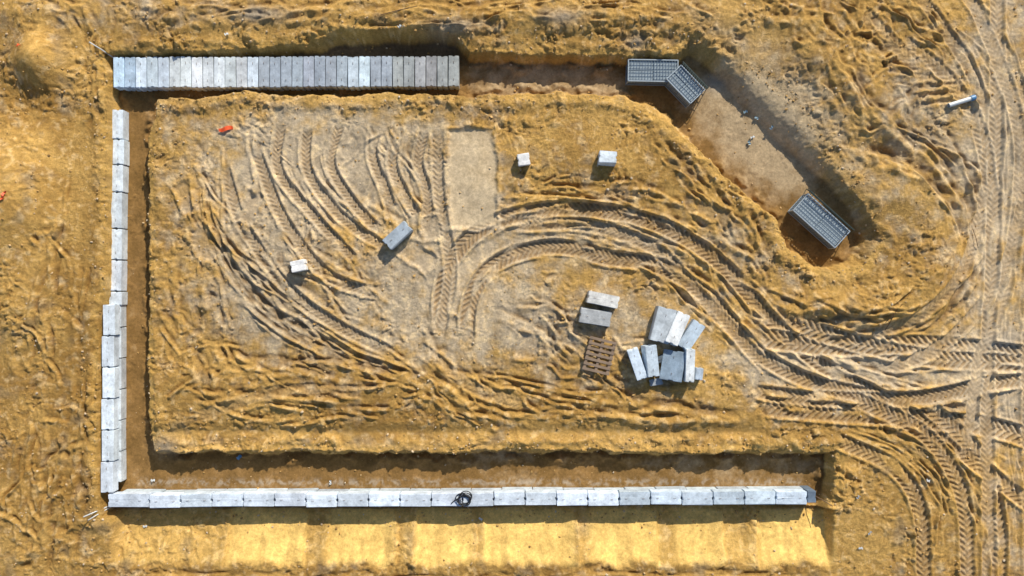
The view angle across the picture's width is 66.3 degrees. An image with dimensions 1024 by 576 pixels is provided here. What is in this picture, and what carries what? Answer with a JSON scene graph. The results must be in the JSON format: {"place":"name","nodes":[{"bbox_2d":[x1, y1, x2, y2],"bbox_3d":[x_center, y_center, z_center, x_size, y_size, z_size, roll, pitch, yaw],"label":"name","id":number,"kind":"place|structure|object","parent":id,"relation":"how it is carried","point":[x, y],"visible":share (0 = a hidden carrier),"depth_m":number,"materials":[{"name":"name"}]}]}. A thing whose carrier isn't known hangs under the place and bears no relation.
{"place":"outdoors","nodes":[
{"label":"outdoors","id":0,"kind":"place"},
{"bbox_2d":[0,0,1023,575],"bbox_3d":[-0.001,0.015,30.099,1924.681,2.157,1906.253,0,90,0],"label":"ground","id":1,"kind":"structure","parent":0,"point":[766,172],"depth_m":30.00,"materials":[{"name":"soil"}]},
{"bbox_2d":[109,297,125,326],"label":"block","id":2,"kind":"structure","parent":1,"relation":"on","point":[122,315],"depth_m":30.40,"materials":[{"name":"concrete"}]},
{"bbox_2d":[103,304,119,334],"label":"block","id":3,"kind":"structure","parent":2,"relation":"on","point":[111,319],"depth_m":29.86,"materials":[{"name":"concrete"}]},
{"bbox_2d":[109,327,126,357],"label":"block","id":4,"kind":"structure","parent":1,"relation":"on","point":[123,343],"depth_m":30.45,"materials":[{"name":"concrete"}]},
{"bbox_2d":[102,335,118,366],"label":"block","id":5,"kind":"structure","parent":4,"relation":"on","point":[110,351],"depth_m":29.86,"materials":[{"name":"concrete"}]},
{"bbox_2d":[111,192,127,228],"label":"block","id":6,"kind":"structure","parent":1,"relation":"on","point":[119,209],"depth_m":30.22,"materials":[{"name":"concrete"}]},
{"bbox_2d":[111,229,127,259],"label":"block","id":7,"kind":"structure","parent":1,"relation":"on","point":[119,243],"depth_m":30.23,"materials":[{"name":"concrete"}]},
{"bbox_2d":[111,260,127,290],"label":"block","id":8,"kind":"structure","parent":1,"relation":"on","point":[119,276],"depth_m":30.23,"materials":[{"name":"concrete"}]},
{"bbox_2d":[111,292,127,304],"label":"block","id":9,"kind":"structure","parent":1,"relation":"on","point":[119,298],"depth_m":30.23,"materials":[{"name":"concrete"}]},
{"bbox_2d":[112,110,128,140],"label":"block","id":10,"kind":"structure","parent":1,"relation":"on","point":[120,124],"depth_m":30.21,"materials":[{"name":"concrete"}]},
{"bbox_2d":[112,165,128,192],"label":"block","id":11,"kind":"structure","parent":1,"relation":"on","point":[120,178],"depth_m":30.23,"materials":[{"name":"concrete"}]},
{"bbox_2d":[115,358,125,388],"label":"block","id":12,"kind":"structure","parent":1,"relation":"on","point":[122,370],"depth_m":30.40,"materials":[{"name":"concrete"}]},
{"bbox_2d":[113,140,129,165],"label":"block","id":13,"kind":"structure","parent":1,"relation":"on","point":[121,152],"depth_m":30.23,"materials":[{"name":"concrete"}]},
{"bbox_2d":[117,419,125,450],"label":"block","id":14,"kind":"structure","parent":1,"relation":"on","point":[122,434],"depth_m":30.40,"materials":[{"name":"concrete"}]},
{"bbox_2d":[102,429,118,460],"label":"block","id":15,"kind":"structure","parent":14,"relation":"on","point":[110,445],"depth_m":29.86,"materials":[{"name":"concrete"}]},
{"bbox_2d":[117,450,126,481],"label":"block","id":16,"kind":"structure","parent":1,"relation":"on","point":[122,474],"depth_m":30.40,"materials":[{"name":"concrete"}]},
{"bbox_2d":[101,460,117,492],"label":"block","id":17,"kind":"structure","parent":16,"relation":"on","point":[109,476],"depth_m":29.86,"materials":[{"name":"concrete"}]},
{"bbox_2d":[113,57,130,90],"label":"block","id":18,"kind":"structure","parent":1,"relation":"on","point":[119,72],"depth_m":30.12,"materials":[{"name":"concrete"}]},
{"bbox_2d":[117,389,126,419],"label":"block","id":19,"kind":"structure","parent":1,"relation":"on","point":[122,405],"depth_m":30.41,"materials":[{"name":"concrete"}]},
{"bbox_2d":[101,398,118,429],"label":"block","id":20,"kind":"structure","parent":19,"relation":"on","point":[109,413],"depth_m":29.86,"materials":[{"name":"concrete"}]},
{"bbox_2d":[102,366,119,397],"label":"block","id":21,"kind":"structure","parent":19,"relation":"on","point":[110,383],"depth_m":29.86,"materials":[{"name":"concrete"}]},
{"bbox_2d":[125,57,140,90],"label":"block","id":22,"kind":"structure","parent":1,"relation":"on","point":[130,73],"depth_m":30.12,"materials":[{"name":"concrete"}]},
{"bbox_2d":[122,489,165,491],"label":"block","id":23,"kind":"structure","parent":1,"relation":"on","point":[144,490],"depth_m":30.48,"materials":[{"name":"concrete"}]},
{"bbox_2d":[108,492,153,506],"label":"block","id":24,"kind":"structure","parent":23,"relation":"on","point":[128,499],"depth_m":29.86,"materials":[{"name":"concrete"}]},
{"bbox_2d":[136,57,152,91],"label":"block","id":25,"kind":"structure","parent":1,"relation":"on","point":[141,74],"depth_m":30.12,"materials":[{"name":"concrete"}]},
{"bbox_2d":[147,57,163,90],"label":"block","id":26,"kind":"structure","parent":1,"relation":"on","point":[152,73],"depth_m":30.11,"materials":[{"name":"concrete"}]},
{"bbox_2d":[158,57,174,90],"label":"block","id":27,"kind":"structure","parent":1,"relation":"on","point":[163,73],"depth_m":30.12,"materials":[{"name":"concrete"}]},
{"bbox_2d":[169,56,184,90],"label":"block","id":28,"kind":"structure","parent":1,"relation":"on","point":[175,66],"depth_m":30.13,"materials":[{"name":"concrete"}]},
{"bbox_2d":[164,490,194,491],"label":"block","id":29,"kind":"structure","parent":1,"relation":"on","point":[178,490],"depth_m":30.59,"materials":[{"name":"concrete"}]},
{"bbox_2d":[149,492,183,507],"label":"block","id":30,"kind":"structure","parent":29,"relation":"on","point":[165,499],"depth_m":29.85,"materials":[{"name":"concrete"}]},
{"bbox_2d":[180,56,194,90],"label":"block","id":31,"kind":"structure","parent":1,"relation":"on","point":[186,74],"depth_m":30.12,"materials":[{"name":"concrete"}]},
{"bbox_2d":[192,57,206,90],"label":"block","id":32,"kind":"structure","parent":1,"relation":"on","point":[197,74],"depth_m":30.12,"materials":[{"name":"concrete"}]},
{"bbox_2d":[203,57,218,90],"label":"block","id":33,"kind":"structure","parent":1,"relation":"on","point":[208,74],"depth_m":30.14,"materials":[{"name":"concrete"}]},
{"bbox_2d":[195,489,226,491],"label":"block","id":34,"kind":"structure","parent":1,"relation":"on","point":[215,490],"depth_m":30.47,"materials":[{"name":"concrete"}]},
{"bbox_2d":[181,491,214,506],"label":"block","id":35,"kind":"structure","parent":34,"relation":"on","point":[196,499],"depth_m":29.86,"materials":[{"name":"concrete"}]},
{"bbox_2d":[214,57,229,90],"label":"block","id":36,"kind":"structure","parent":1,"relation":"on","point":[219,74],"depth_m":30.12,"materials":[{"name":"concrete"}]},
{"bbox_2d":[225,57,239,90],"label":"block","id":37,"kind":"structure","parent":1,"relation":"on","point":[230,74],"depth_m":30.13,"materials":[{"name":"concrete"}]},
{"bbox_2d":[225,488,256,490],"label":"block","id":38,"kind":"structure","parent":1,"relation":"on","point":[241,489],"depth_m":30.54,"materials":[{"name":"concrete"}]},
{"bbox_2d":[212,491,245,506],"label":"block","id":39,"kind":"structure","parent":38,"relation":"on","point":[228,498],"depth_m":29.86,"materials":[{"name":"concrete"}]},
{"bbox_2d":[236,57,250,90],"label":"block","id":40,"kind":"structure","parent":1,"relation":"on","point":[241,72],"depth_m":30.12,"materials":[{"name":"concrete"}]},
{"bbox_2d":[247,57,261,90],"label":"block","id":41,"kind":"structure","parent":1,"relation":"on","point":[253,75],"depth_m":30.12,"materials":[{"name":"concrete"}]},
{"bbox_2d":[259,56,272,90],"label":"block","id":42,"kind":"structure","parent":1,"relation":"on","point":[264,73],"depth_m":30.11,"materials":[{"name":"concrete"}]},
{"bbox_2d":[256,488,287,490],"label":"block","id":43,"kind":"structure","parent":1,"relation":"on","point":[272,489],"depth_m":30.53,"materials":[{"name":"concrete"}]},
{"bbox_2d":[243,491,276,505],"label":"block","id":44,"kind":"structure","parent":43,"relation":"on","point":[259,498],"depth_m":29.86,"materials":[{"name":"concrete"}]},
{"bbox_2d":[270,57,283,90],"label":"block","id":45,"kind":"structure","parent":1,"relation":"on","point":[275,74],"depth_m":30.13,"materials":[{"name":"concrete"}]},
{"bbox_2d":[281,56,294,90],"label":"block","id":46,"kind":"structure","parent":1,"relation":"on","point":[286,73],"depth_m":30.12,"materials":[{"name":"concrete"}]},
{"bbox_2d":[292,56,305,90],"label":"block","id":47,"kind":"structure","parent":1,"relation":"on","point":[297,73],"depth_m":30.12,"materials":[{"name":"concrete"}]},
{"bbox_2d":[290,259,307,272],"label":"concrete block","id":48,"kind":"object","parent":1,"relation":"on","point":[298,265],"depth_m":29.53,"materials":[{"name":"concrete"}]},
{"bbox_2d":[287,488,318,491],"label":"block","id":49,"kind":"structure","parent":1,"relation":"on","point":[305,489],"depth_m":30.49,"materials":[{"name":"concrete"}]},
{"bbox_2d":[275,491,307,505],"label":"block","id":50,"kind":"structure","parent":49,"relation":"on","point":[290,498],"depth_m":29.86,"materials":[{"name":"concrete"}]},
{"bbox_2d":[303,56,316,90],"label":"block","id":51,"kind":"structure","parent":1,"relation":"on","point":[308,71],"depth_m":30.11,"materials":[{"name":"concrete"}]},
{"bbox_2d":[314,56,327,89],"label":"block","id":52,"kind":"structure","parent":1,"relation":"on","point":[320,74],"depth_m":30.12,"materials":[{"name":"concrete"}]},
{"bbox_2d":[325,56,338,89],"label":"block","id":53,"kind":"structure","parent":1,"relation":"on","point":[331,74],"depth_m":30.13,"materials":[{"name":"concrete"}]},
{"bbox_2d":[317,489,348,491],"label":"block","id":54,"kind":"structure","parent":1,"relation":"on","point":[324,490],"depth_m":30.47,"materials":[{"name":"concrete"}]},
{"bbox_2d":[306,491,338,506],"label":"block","id":55,"kind":"structure","parent":54,"relation":"on","point":[322,499],"depth_m":29.86,"materials":[{"name":"concrete"}]},
{"bbox_2d":[337,56,349,89],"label":"block","id":56,"kind":"structure","parent":1,"relation":"on","point":[342,73],"depth_m":30.13,"materials":[{"name":"concrete"}]},
{"bbox_2d":[348,57,360,90],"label":"block","id":57,"kind":"structure","parent":1,"relation":"on","point":[353,73],"depth_m":30.12,"materials":[{"name":"concrete"}]},
{"bbox_2d":[348,488,379,491],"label":"block","id":58,"kind":"structure","parent":1,"relation":"on","point":[364,489],"depth_m":30.54,"materials":[{"name":"concrete"}]},
{"bbox_2d":[337,491,369,506],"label":"block","id":59,"kind":"structure","parent":58,"relation":"on","point":[353,498],"depth_m":29.86,"materials":[{"name":"concrete"}]},
{"bbox_2d":[359,56,370,89],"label":"block","id":60,"kind":"structure","parent":1,"relation":"on","point":[364,75],"depth_m":30.12,"materials":[{"name":"concrete"}]},
{"bbox_2d":[370,56,382,89],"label":"block","id":61,"kind":"structure","parent":1,"relation":"on","point":[375,67],"depth_m":30.12,"materials":[{"name":"concrete"}]},
{"bbox_2d":[381,56,393,89],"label":"block","id":62,"kind":"structure","parent":1,"relation":"on","point":[387,74],"depth_m":30.12,"materials":[{"name":"concrete"}]},
{"bbox_2d":[379,488,409,490],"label":"block","id":63,"kind":"structure","parent":1,"relation":"on","point":[394,489],"depth_m":30.52,"materials":[{"name":"concrete"}]},
{"bbox_2d":[369,491,400,506],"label":"block","id":64,"kind":"structure","parent":63,"relation":"on","point":[383,498],"depth_m":29.87,"materials":[{"name":"concrete"}]},
{"bbox_2d":[400,491,431,506],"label":"block","id":65,"kind":"structure","parent":63,"relation":"on","point":[416,498],"depth_m":29.86,"materials":[{"name":"concrete"}]},
{"bbox_2d":[382,221,412,249],"bbox_3d":[-4.330,-1.995,29.769,1.114,0.544,0.488,-42,90,0],"label":"concrete block","id":66,"kind":"object","parent":1,"relation":"on","point":[397,235],"depth_m":29.53,"materials":[{"name":"concrete"}]},
{"bbox_2d":[392,56,404,89],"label":"block","id":67,"kind":"structure","parent":1,"relation":"on","point":[398,72],"depth_m":30.12,"materials":[{"name":"concrete"}]},
{"bbox_2d":[404,56,415,90],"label":"block","id":68,"kind":"structure","parent":1,"relation":"on","point":[409,73],"depth_m":30.12,"materials":[{"name":"concrete"}]},
{"bbox_2d":[415,56,426,90],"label":"block","id":69,"kind":"structure","parent":1,"relation":"on","point":[420,73],"depth_m":30.11,"materials":[{"name":"concrete"}]},
{"bbox_2d":[426,56,437,89],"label":"block","id":70,"kind":"structure","parent":1,"relation":"on","point":[431,73],"depth_m":30.13,"materials":[{"name":"concrete"}]},
{"bbox_2d":[437,56,448,89],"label":"block","id":71,"kind":"structure","parent":1,"relation":"on","point":[442,71],"depth_m":30.13,"materials":[{"name":"concrete"}]},
{"bbox_2d":[448,56,459,89],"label":"block","id":72,"kind":"structure","parent":1,"relation":"on","point":[454,74],"depth_m":30.13,"materials":[{"name":"concrete"}]},
{"bbox_2d":[440,488,470,497],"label":"block","id":73,"kind":"structure","parent":1,"relation":"on","point":[455,489],"depth_m":30.47,"materials":[{"name":"concrete"}]},
{"bbox_2d":[431,490,462,505],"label":"block","id":74,"kind":"structure","parent":73,"relation":"on","point":[443,498],"depth_m":29.86,"materials":[{"name":"concrete"}]},
{"bbox_2d":[451,491,471,505],"bbox_3d":[-1.920,8.007,29.808,0.814,0.096,0.580,0,90,0],"label":"hose coil","id":75,"kind":"object","parent":74,"relation":"on","point":[460,496],"visible":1,"depth_m":29.80,"materials":[{"name":"black rubber"}]},
{"bbox_2d":[471,488,501,498],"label":"block","id":76,"kind":"structure","parent":1,"relation":"on","point":[482,489],"depth_m":30.49,"materials":[{"name":"concrete"}]},
{"bbox_2d":[463,491,493,505],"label":"block","id":77,"kind":"structure","parent":76,"relation":"on","point":[482,498],"depth_m":29.86,"materials":[{"name":"concrete"}]},
{"bbox_2d":[0,0,1023,575],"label":"stones","id":78,"kind":"object","parent":1,"relation":"on","point":[452,292],"visible":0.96,"depth_m":29.95,"materials":[{"name":"stone"}]},
{"bbox_2d":[502,487,531,489],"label":"block","id":79,"kind":"structure","parent":1,"relation":"on","point":[516,488],"depth_m":30.48,"materials":[{"name":"concrete"}]},
{"bbox_2d":[494,490,524,504],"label":"block","id":80,"kind":"structure","parent":79,"relation":"on","point":[509,497],"depth_m":29.87,"materials":[{"name":"concrete"}]},
{"bbox_2d":[517,153,529,166],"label":"concrete block","id":81,"kind":"object","parent":1,"relation":"on","point":[523,159],"depth_m":29.58,"materials":[{"name":"concrete"}]},
{"bbox_2d":[533,487,562,497],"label":"block","id":82,"kind":"structure","parent":1,"relation":"on","point":[547,488],"depth_m":30.48,"materials":[{"name":"concrete"}]},
{"bbox_2d":[525,489,555,504],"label":"block","id":83,"kind":"structure","parent":82,"relation":"on","point":[539,497],"depth_m":29.86,"materials":[{"name":"concrete"}]},
{"bbox_2d":[563,487,593,497],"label":"block","id":84,"kind":"structure","parent":1,"relation":"on","point":[583,488],"depth_m":30.55,"materials":[{"name":"concrete"}]},
{"bbox_2d":[556,490,587,505],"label":"block","id":85,"kind":"structure","parent":84,"relation":"on","point":[571,498],"depth_m":29.85,"materials":[{"name":"concrete"}]},
{"bbox_2d":[578,307,611,326],"bbox_3d":[3.154,1.093,29.767,1.179,0.491,0.563,9,94,0],"label":"concrete block","id":86,"kind":"object","parent":1,"relation":"on","point":[595,316],"depth_m":29.56,"materials":[{"name":"concrete"}]},
{"bbox_2d":[582,336,616,375],"bbox_3d":[3.325,2.575,29.844,1.040,0.148,1.300,14,90,0],"label":"wooden pallet","id":87,"kind":"object","parent":1,"relation":"on","point":[598,360],"visible":1,"depth_m":29.77,"materials":[{"name":"brown wood"}]},
{"bbox_2d":[586,291,619,308],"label":"concrete block","id":88,"kind":"object","parent":1,"relation":"on","point":[603,299],"depth_m":29.41,"materials":[{"name":"concrete"}]},
{"bbox_2d":[597,150,616,165],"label":"concrete block","id":89,"kind":"object","parent":1,"relation":"on","point":[607,158],"depth_m":29.47,"materials":[{"name":"concrete"}]},
{"bbox_2d":[593,487,623,490],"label":"block","id":90,"kind":"structure","parent":1,"relation":"on","point":[616,488],"depth_m":30.57,"materials":[{"name":"concrete"}]},
{"bbox_2d":[587,490,618,505],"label":"block","id":91,"kind":"structure","parent":90,"relation":"on","point":[602,497],"depth_m":29.86,"materials":[{"name":"concrete"}]},
{"bbox_2d":[627,347,646,380],"bbox_3d":[4.747,2.867,29.736,0.427,0.540,1.185,-19,90,6],"label":"concrete block","id":92,"kind":"object","parent":1,"relation":"on","point":[636,363],"depth_m":29.51,"materials":[{"name":"concrete"}]},
{"bbox_2d":[624,487,654,489],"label":"block","id":93,"kind":"structure","parent":1,"relation":"on","point":[648,488],"depth_m":30.52,"materials":[{"name":"concrete"}]},
{"bbox_2d":[618,489,649,504],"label":"block","id":94,"kind":"structure","parent":93,"relation":"on","point":[634,496],"depth_m":29.86,"materials":[{"name":"concrete"}]},
{"bbox_2d":[641,344,659,376],"bbox_3d":[5.241,2.752,29.697,0.463,0.591,1.189,-6,90,-7],"label":"concrete block","id":95,"kind":"object","parent":1,"relation":"on","point":[650,358],"depth_m":29.45,"materials":[{"name":"concrete"}]},
{"bbox_2d":[625,59,678,85],"bbox_3d":[5.422,-8.358,30.409,1.936,0.622,0.856,1,90,0],"label":"steel crate","id":96,"kind":"object","parent":1,"relation":"on","point":[650,72],"visible":0.94,"depth_m":30.16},
{"bbox_2d":[648,306,676,343],"bbox_3d":[5.714,1.405,29.786,0.728,0.540,1.332,14,90,0],"label":"concrete block","id":97,"kind":"object","parent":1,"relation":"on","point":[663,320],"depth_m":29.55,"materials":[{"name":"concrete"}]},
{"bbox_2d":[654,486,686,489],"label":"block","id":98,"kind":"structure","parent":1,"relation":"on","point":[672,487],"depth_m":30.51,"materials":[{"name":"concrete"}]},
{"bbox_2d":[649,489,680,504],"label":"block","id":99,"kind":"structure","parent":98,"relation":"on","point":[665,496],"depth_m":29.87,"materials":[{"name":"concrete"}]},
{"bbox_2d":[659,349,684,382],"bbox_3d":[6.114,2.960,29.827,0.849,0.462,1.160,9,85,12],"label":"concrete block","id":100,"kind":"object","parent":1,"relation":"on","point":[672,365],"depth_m":29.64,"materials":[{"name":"concrete"}]},
{"bbox_2d":[665,311,689,345],"bbox_3d":[6.232,1.539,29.728,0.507,0.592,1.263,24,86,0],"label":"concrete block","id":101,"kind":"object","parent":1,"relation":"on","point":[677,329],"depth_m":29.47,"materials":[{"name":"concrete"}]},
{"bbox_2d":[664,61,707,107],"bbox_3d":[6.751,-7.897,30.250,1.090,0.964,1.389,-44,90,0],"label":"steel crate","id":102,"kind":"object","parent":1,"relation":"on","point":[684,87],"visible":0.99,"depth_m":30.02,"materials":[{"name":"metal"}]},
{"bbox_2d":[682,348,694,381],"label":"concrete block","id":103,"kind":"object","parent":1,"relation":"on","point":[688,370],"depth_m":29.48,"materials":[{"name":"concrete"}]},
{"bbox_2d":[678,319,704,349],"bbox_3d":[6.778,1.799,29.820,0.521,0.542,1.161,34,90,0],"label":"concrete block","id":104,"kind":"object","parent":1,"relation":"on","point":[693,330],"depth_m":29.59,"materials":[{"name":"concrete"}]},
{"bbox_2d":[694,367,703,379],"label":"concrete block","id":105,"kind":"object","parent":1,"relation":"on","point":[698,373],"depth_m":29.66,"materials":[{"name":"concrete"}]},
{"bbox_2d":[685,487,715,489],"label":"block","id":106,"kind":"structure","parent":1,"relation":"on","point":[689,488],"depth_m":30.47,"materials":[{"name":"concrete"}]},
{"bbox_2d":[680,489,712,504],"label":"block","id":107,"kind":"structure","parent":106,"relation":"on","point":[697,497],"depth_m":29.86,"materials":[{"name":"concrete"}]},
{"bbox_2d":[711,489,743,504],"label":"block","id":108,"kind":"structure","parent":106,"relation":"on","point":[728,496],"depth_m":29.86,"materials":[{"name":"concrete"}]},
{"bbox_2d":[746,486,778,489],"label":"block","id":109,"kind":"structure","parent":1,"relation":"on","point":[762,487],"depth_m":30.52,"materials":[{"name":"concrete"}]},
{"bbox_2d":[742,489,774,503],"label":"block","id":110,"kind":"structure","parent":109,"relation":"on","point":[759,496],"depth_m":29.86,"materials":[{"name":"concrete"}]},
{"bbox_2d":[776,486,802,488],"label":"block","id":111,"kind":"structure","parent":1,"relation":"on","point":[789,487],"depth_m":30.52,"materials":[{"name":"concrete"}]},
{"bbox_2d":[773,489,806,504],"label":"block","id":112,"kind":"structure","parent":111,"relation":"on","point":[790,496],"depth_m":29.86,"materials":[{"name":"concrete"}]},
{"bbox_2d":[800,485,815,502],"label":"end block","id":113,"kind":"structure","parent":1,"relation":"on","point":[811,495],"depth_m":29.89,"materials":[{"name":"concrete"}]},
{"bbox_2d":[787,189,854,248],"bbox_3d":[11.988,-2.693,30.310,2.282,0.844,1.180,42,90,0],"label":"steel crate","id":114,"kind":"object","parent":1,"relation":"on","point":[818,221],"visible":1,"depth_m":30.14,"materials":[{"name":"metal"}]},
{"bbox_2d":[947,95,976,107],"bbox_3d":[17.139,-7.112,29.881,1.087,0.249,0.220,-17,90,0],"label":"plastic pipe","id":115,"kind":"object","parent":1,"relation":"on","point":[965,100],"visible":1,"depth_m":29.80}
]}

